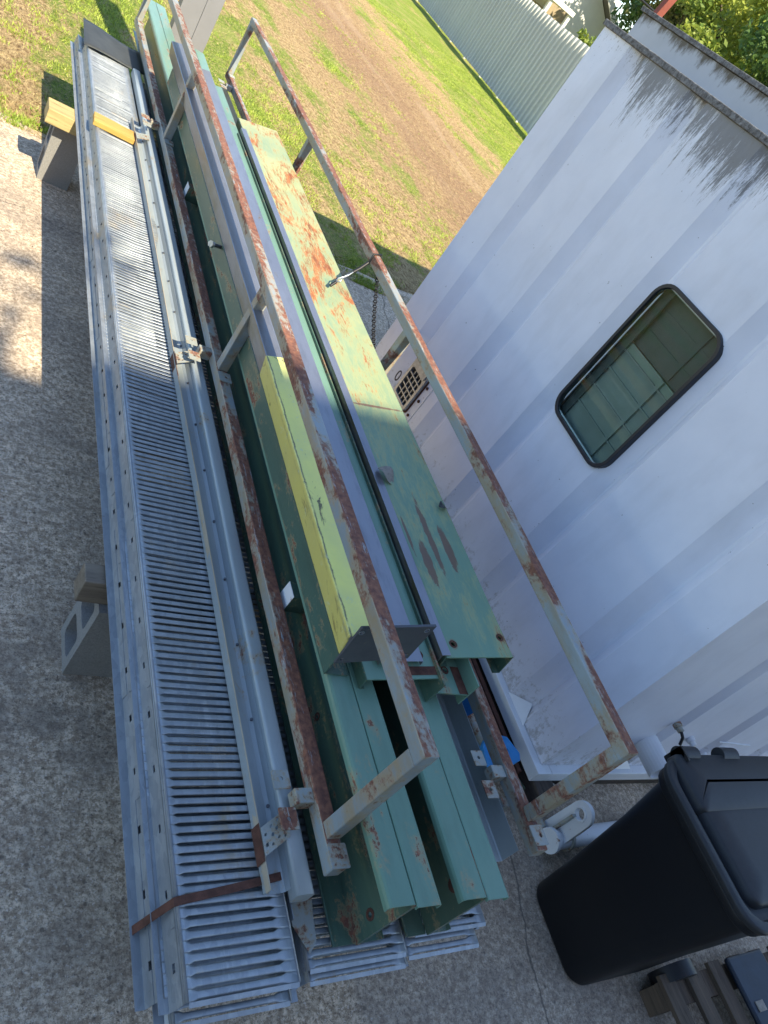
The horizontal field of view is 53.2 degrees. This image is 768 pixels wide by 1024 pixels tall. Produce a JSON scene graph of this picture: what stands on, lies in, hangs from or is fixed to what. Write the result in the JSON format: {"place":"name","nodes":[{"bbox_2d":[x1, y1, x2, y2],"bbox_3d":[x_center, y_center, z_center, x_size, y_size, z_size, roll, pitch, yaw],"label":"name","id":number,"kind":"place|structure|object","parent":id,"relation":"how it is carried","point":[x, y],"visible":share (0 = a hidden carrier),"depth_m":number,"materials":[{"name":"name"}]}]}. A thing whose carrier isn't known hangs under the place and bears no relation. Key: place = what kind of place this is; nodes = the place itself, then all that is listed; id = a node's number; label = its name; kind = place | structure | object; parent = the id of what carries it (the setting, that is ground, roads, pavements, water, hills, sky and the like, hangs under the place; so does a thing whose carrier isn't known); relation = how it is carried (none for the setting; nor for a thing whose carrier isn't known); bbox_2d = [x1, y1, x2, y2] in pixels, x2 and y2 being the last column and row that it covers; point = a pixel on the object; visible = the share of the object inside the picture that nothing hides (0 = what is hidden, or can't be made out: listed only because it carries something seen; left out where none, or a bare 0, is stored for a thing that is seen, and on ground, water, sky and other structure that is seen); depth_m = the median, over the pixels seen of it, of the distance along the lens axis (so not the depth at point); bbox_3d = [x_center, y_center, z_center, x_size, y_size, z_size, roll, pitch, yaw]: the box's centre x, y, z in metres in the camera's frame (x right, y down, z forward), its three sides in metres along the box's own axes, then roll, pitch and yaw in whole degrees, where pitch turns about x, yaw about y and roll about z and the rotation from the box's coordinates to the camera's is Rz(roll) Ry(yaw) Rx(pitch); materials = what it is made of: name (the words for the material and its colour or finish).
{"place":"outdoors","nodes":[
{"label":"outdoors","id":0,"kind":"place"},
{"bbox_2d":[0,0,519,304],"bbox_3d":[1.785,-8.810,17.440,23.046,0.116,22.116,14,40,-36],"label":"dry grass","id":1,"kind":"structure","parent":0,"point":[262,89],"depth_m":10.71,"materials":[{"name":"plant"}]},
{"bbox_2d":[0,0,527,294],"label":"yard","id":2,"kind":"structure","parent":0,"point":[415,16],"depth_m":11.22,"materials":[{"name":"green plant"}]},
{"bbox_2d":[145,0,224,87],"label":"carport post","id":3,"kind":"object","parent":2,"relation":"on","point":[200,17],"depth_m":6.35,"materials":[{"name":"grey paint"}]},
{"bbox_2d":[416,0,589,133],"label":"metal fence","id":4,"kind":"object","parent":2,"relation":"on","point":[523,57],"visible":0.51,"depth_m":25.80,"materials":[{"name":"metal"}]},
{"bbox_2d":[577,28,596,46],"bbox_3d":[6.155,-14.011,25.349,1.453,3.257,1.955,14,40,-36],"label":"shrub","id":5,"kind":"object","parent":2,"relation":"on","point":[583,39],"visible":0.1,"depth_m":24.55,"materials":[{"name":"green plant"}]},
{"bbox_2d":[737,12,767,86],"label":"tree","id":6,"kind":"object","parent":2,"relation":"on","point":[759,47],"visible":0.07,"depth_m":23.45,"materials":[{"name":"green plant"}]},
{"bbox_2d":[0,112,767,1023],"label":"concrete pad","id":7,"kind":"object","parent":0,"point":[62,860],"visible":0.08,"depth_m":2.81,"materials":[{"name":"grey concrete"}]},
{"bbox_2d":[36,124,77,190],"bbox_3d":[-2.051,-2.296,4.877,0.190,0.390,0.190,14,40,-36],"label":"concrete block","id":8,"kind":"object","parent":7,"relation":"on","point":[57,163],"depth_m":4.83,"materials":[{"name":"grey concrete"}]},
{"bbox_2d":[44,97,75,135],"bbox_3d":[-1.506,-2.286,4.980,1.312,0.088,0.170,14,40,-36],"label":"timber bearer","id":9,"kind":"object","parent":8,"relation":"on","point":[59,115],"visible":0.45,"depth_m":4.60,"materials":[{"name":"beige wood"}]},
{"bbox_2d":[79,66,297,1023],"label":"slotted tray","id":10,"kind":"object","parent":9,"relation":"on","point":[283,998],"visible":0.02,"depth_m":2.05,"materials":[{"name":"metal"}]},
{"bbox_2d":[70,34,285,1011],"bbox_3d":[-1.214,-1.103,3.658,0.391,0.074,6.068,14,40,-36],"label":"slotted tray","id":11,"kind":"object","parent":10,"relation":"on","point":[144,982],"visible":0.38,"depth_m":2.28,"materials":[{"name":"metal"}]},
{"bbox_2d":[78,45,300,1015],"bbox_3d":[-1.127,-1.022,3.518,0.350,0.075,5.789,14,40,-36],"label":"slotted tray","id":12,"kind":"object","parent":11,"relation":"on","point":[174,924],"visible":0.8,"depth_m":2.27,"materials":[{"name":"metal"}]},
{"bbox_2d":[83,18,143,74],"bbox_3d":[-1.897,-3.267,5.386,0.420,0.039,0.490,14,40,-36],"label":"dark sheet","id":13,"kind":"object","parent":12,"relation":"on","point":[96,37],"visible":0.98,"depth_m":5.37,"materials":[{"name":"grey metal"}]},
{"bbox_2d":[93,111,134,144],"bbox_3d":[-1.565,-2.231,4.463,0.248,0.030,0.130,16,39,-33],"label":"timber offcut","id":14,"kind":"object","parent":12,"relation":"on","point":[113,127],"visible":0.85,"depth_m":4.43,"materials":[{"name":"yellow wood"}]},
{"bbox_2d":[132,872,281,935],"bbox_3d":[-0.404,0.952,1.885,0.397,0.153,0.024,8,44,-41],"label":"steel strap","id":15,"kind":"object","parent":12,"relation":"attached to","point":[170,904],"visible":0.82,"depth_m":1.79,"materials":[{"name":"metal"}]},
{"bbox_2d":[130,0,439,902],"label":"steel railing","id":16,"kind":"object","parent":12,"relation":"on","point":[276,802],"visible":1,"depth_m":2.45,"materials":[{"name":"metal"}]},
{"bbox_2d":[284,891,293,924],"bbox_3d":[-0.614,0.048,2.763,0.024,0.092,2.700,14,40,-36],"label":"galvanised angle","id":17,"kind":"object","parent":10,"relation":"on","point":[290,911],"visible":0.11,"depth_m":1.92,"materials":[{"name":"metal"}]},
{"bbox_2d":[133,92,408,987],"bbox_3d":[-0.866,-0.882,3.781,0.383,0.040,5.732,14,40,-36],"label":"slotted tray","id":18,"kind":"object","parent":9,"relation":"on","point":[308,977],"depth_m":2.04,"materials":[{"name":"metal"}]},
{"bbox_2d":[131,79,406,974],"bbox_3d":[-0.885,-0.941,3.800,0.383,0.074,5.812,14,40,-36],"label":"slotted tray","id":19,"kind":"object","parent":18,"relation":"on","point":[305,961],"visible":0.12,"depth_m":2.07,"materials":[{"name":"metal"}]},
{"bbox_2d":[133,0,441,947],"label":"green beam","id":20,"kind":"structure","parent":19,"relation":"on","point":[377,886],"depth_m":2.22,"materials":[{"name":"metal"}]},
{"bbox_2d":[167,68,347,675],"bbox_3d":[-0.748,-1.175,3.530,0.161,0.105,4.380,14,40,-36],"label":"green channel","id":21,"kind":"object","parent":20,"relation":"on","point":[324,639],"visible":0.49,"depth_m":2.75,"materials":[{"name":"paint"}]},
{"bbox_2d":[169,41,436,662],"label":"metal beam","id":22,"kind":"structure","parent":21,"relation":"on","point":[353,636],"depth_m":2.56,"materials":[{"name":"green metal"}]},
{"bbox_2d":[215,85,438,688],"bbox_3d":[-0.585,-1.182,3.723,0.276,0.094,4.620,14,40,-36],"label":"green channel","id":23,"kind":"object","parent":20,"relation":"on","point":[364,671],"visible":0.24,"depth_m":2.84,"materials":[{"name":"paint"}]},
{"bbox_2d":[201,68,422,664],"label":"zinc trim","id":24,"kind":"structure","parent":23,"relation":"on","point":[381,568],"depth_m":3.05,"materials":[{"name":"silver metal"}]},
{"bbox_2d":[291,897,316,953],"bbox_3d":[-0.247,0.932,2.063,0.083,0.004,0.470,14,40,-36],"label":"torn flashing","id":25,"kind":"object","parent":19,"relation":"on","point":[303,926],"visible":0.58,"depth_m":1.96,"materials":[{"name":"paint"}]},
{"bbox_2d":[384,913,478,960],"bbox_3d":[-0.628,-0.829,3.964,0.343,0.040,5.716,14,40,-36],"label":"slotted tray","id":26,"kind":"object","parent":18,"relation":"on","point":[471,939],"depth_m":2.20,"materials":[{"name":"metal"}]},
{"bbox_2d":[400,904,485,937],"bbox_3d":[-0.624,-0.889,4.011,0.350,0.074,5.771,14,40,-36],"label":"slotted tray","id":27,"kind":"object","parent":26,"relation":"on","point":[476,918],"visible":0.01,"depth_m":2.26,"materials":[{"name":"metal"}]},
{"bbox_2d":[195,49,508,936],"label":"green beam","id":28,"kind":"structure","parent":27,"relation":"on","point":[463,865],"depth_m":2.14,"materials":[{"name":"metal"}]},
{"bbox_2d":[237,133,479,703],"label":"green beam","id":29,"kind":"structure","parent":28,"relation":"on","point":[458,679],"depth_m":2.47,"materials":[{"name":"metal"}]},
{"bbox_2d":[239,128,450,661],"bbox_3d":[-0.357,-0.950,3.588,0.034,0.071,3.855,14,40,-36],"label":"zinc angle","id":30,"kind":"object","parent":29,"relation":"on","point":[440,648],"visible":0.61,"depth_m":3.03,"materials":[{"name":"silver metal"}]},
{"bbox_2d":[236,118,512,672],"bbox_3d":[-0.261,-0.999,3.713,0.279,0.098,4.040,14,40,-36],"label":"green channel","id":31,"kind":"object","parent":29,"relation":"on","point":[465,617],"visible":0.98,"depth_m":3.09,"materials":[{"name":"paint"}]},
{"bbox_2d":[378,466,393,484],"bbox_3d":[0.010,-0.141,2.876,0.070,0.034,0.074,14,40,-36],"label":"dry leaf","id":32,"kind":"object","parent":31,"relation":"on","point":[388,472],"visible":1,"depth_m":2.89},
{"bbox_2d":[439,501,446,508],"bbox_3d":[0.222,-0.023,2.894,0.038,0.018,0.038,31,33,-15],"label":"dry leaf","id":33,"kind":"object","parent":31,"relation":"on","point":[441,504],"visible":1,"depth_m":2.89,"materials":[{"name":"brown plant"}]},
{"bbox_2d":[218,17,637,861],"bbox_3d":[-0.364,-1.357,4.203,0.158,0.669,6.290,14,40,-36],"label":"steel railing","id":34,"kind":"object","parent":27,"relation":"on","point":[482,777],"visible":0.48,"depth_m":2.59,"materials":[{"name":"metal"}]},
{"bbox_2d":[329,253,381,286],"bbox_3d":[-0.141,-1.199,3.795,0.032,0.216,0.256,48,32,12],"label":"hook strap","id":35,"kind":"object","parent":34,"relation":"attached to","point":[365,264],"visible":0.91,"depth_m":3.79,"materials":[{"name":"silver metal"}]},
{"bbox_2d":[371,274,378,348],"bbox_3d":[-0.022,-0.900,3.955,0.393,0.541,0.026,34,32,-10],"label":"chain","id":36,"kind":"object","parent":34,"relation":"hanging from","point":[373,324],"visible":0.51,"depth_m":3.89,"materials":[{"name":"grey metal"}]},
{"bbox_2d":[61,601,111,676],"bbox_3d":[-0.972,0.393,2.689,0.190,0.365,0.190,14,40,-36],"label":"concrete block","id":37,"kind":"object","parent":7,"relation":"on","point":[85,643],"depth_m":2.65,"materials":[{"name":"grey concrete"}]},
{"bbox_2d":[74,563,260,622],"bbox_3d":[-0.492,0.342,2.807,1.222,0.104,0.080,14,40,-36],"label":"timber bearer","id":38,"kind":"object","parent":37,"relation":"on","point":[90,583],"visible":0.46,"depth_m":2.45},
{"bbox_2d":[0,120,694,1022],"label":"grit","id":39,"kind":"object","parent":7,"relation":"on","point":[98,716],"visible":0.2,"depth_m":2.94,"materials":[{"name":"gravel"}]},
{"bbox_2d":[462,698,519,766],"bbox_3d":[0.171,0.389,4.073,0.303,0.181,2.209,14,40,-36],"label":"blue stand","id":40,"kind":"object","parent":7,"relation":"on","point":[514,753],"visible":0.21,"depth_m":3.47,"materials":[{"name":"paint"}]},
{"bbox_2d":[470,658,521,774],"bbox_3d":[0.197,0.148,4.492,0.027,0.085,2.950,14,40,-36],"label":"rusty angle","id":41,"kind":"object","parent":7,"relation":"on","point":[492,707],"visible":0.14,"depth_m":3.77,"materials":[{"name":"metal"}]},
{"bbox_2d":[467,713,545,827],"bbox_3d":[0.544,1.186,3.503,0.083,0.105,0.581,-12,59,-52],"label":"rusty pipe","id":42,"kind":"object","parent":7,"relation":"on","point":[479,737],"visible":0.21,"depth_m":3.54,"materials":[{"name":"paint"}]},
{"bbox_2d":[475,658,553,802],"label":"metal beam","id":43,"kind":"structure","parent":7,"relation":"on","point":[533,790],"depth_m":3.59,"materials":[{"name":"black metal"}]},
{"bbox_2d":[375,18,767,780],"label":"container","id":44,"kind":"object","parent":43,"relation":"on","point":[587,306],"visible":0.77,"depth_m":3.66,"materials":[{"name":"white metal"}]},
{"bbox_2d":[555,284,723,468],"bbox_3d":[1.207,-0.645,3.564,0.108,1.000,0.700,14,40,-36],"label":"window","id":45,"kind":"structure","parent":44,"relation":"in","point":[624,396],"depth_m":3.61,"materials":[{"name":"black glass"}]},
{"bbox_2d":[628,0,767,134],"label":"canopy roof","id":46,"kind":"structure","parent":44,"relation":"on","point":[741,93],"depth_m":4.01,"materials":[{"name":"white metal"}]},
{"bbox_2d":[543,783,615,853],"bbox_3d":[1.042,1.387,3.613,0.796,0.322,0.328,14,40,-36],"label":"pipe fitting","id":47,"kind":"object","parent":7,"relation":"on","point":[567,828],"visible":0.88,"depth_m":3.35,"materials":[{"name":"white paint"}]},
{"bbox_2d":[552,779,658,784],"bbox_3d":[1.379,1.394,4.173,1.605,0.097,0.130,14,40,-36],"label":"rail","id":48,"kind":"object","parent":7,"relation":"on","point":[623,781],"visible":0.03,"depth_m":4.05,"materials":[{"name":"grey metal"}]},
{"bbox_2d":[537,746,767,984],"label":"wheelie bin","id":49,"kind":"object","parent":7,"relation":"on","point":[672,864],"visible":0.98,"depth_m":2.79,"materials":[{"name":"black plastic"}]},
{"bbox_2d":[639,946,767,1023],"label":"wooden pallet","id":50,"kind":"object","parent":7,"relation":"on","point":[701,989],"visible":0.75,"depth_m":3.18,"materials":[{"name":"brown wood"}]},
{"bbox_2d":[724,949,767,1023],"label":"steel box","id":51,"kind":"object","parent":50,"relation":"on","point":[748,971],"visible":1,"depth_m":3.38,"materials":[{"name":"grey metal"}]},
{"bbox_2d":[532,0,618,41],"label":"house","id":52,"kind":"structure","parent":0,"point":[573,17],"depth_m":38.85,"materials":[{"name":"beige paint"}]},
{"bbox_2d":[543,0,567,24],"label":"window","id":53,"kind":"structure","parent":52,"relation":"in","point":[554,11],"depth_m":38.55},
{"bbox_2d":[615,0,659,30],"label":"sky","id":54,"kind":"structure","parent":0,"point":[618,3],"materials":[{"name":"white"}]},
{"bbox_2d":[640,0,663,18],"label":"power cable","id":55,"kind":"object","parent":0,"point":[648,5],"visible":0.11,"depth_m":17.74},
{"label":"ground","id":56,"kind":"structure","parent":0,"visible":0},
{"bbox_2d":[622,0,659,32],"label":"tree","id":57,"kind":"object","parent":56,"relation":"on","point":[630,13],"depth_m":44.42,"materials":[{"name":"green plant"}]},
{"bbox_2d":[634,0,728,57],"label":"tree","id":58,"kind":"object","parent":56,"relation":"on","point":[668,15],"visible":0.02,"depth_m":34.94,"materials":[{"name":"green plant"}]},
{"bbox_2d":[611,0,755,60],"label":"tree","id":59,"kind":"object","parent":56,"relation":"on","point":[636,6],"visible":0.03,"depth_m":36.10,"materials":[{"name":"green plant"}]},
{"bbox_2d":[675,0,767,83],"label":"tree","id":60,"kind":"object","parent":56,"relation":"on","point":[722,33],"visible":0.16,"depth_m":26.54,"materials":[{"name":"green plant"}]}
]}

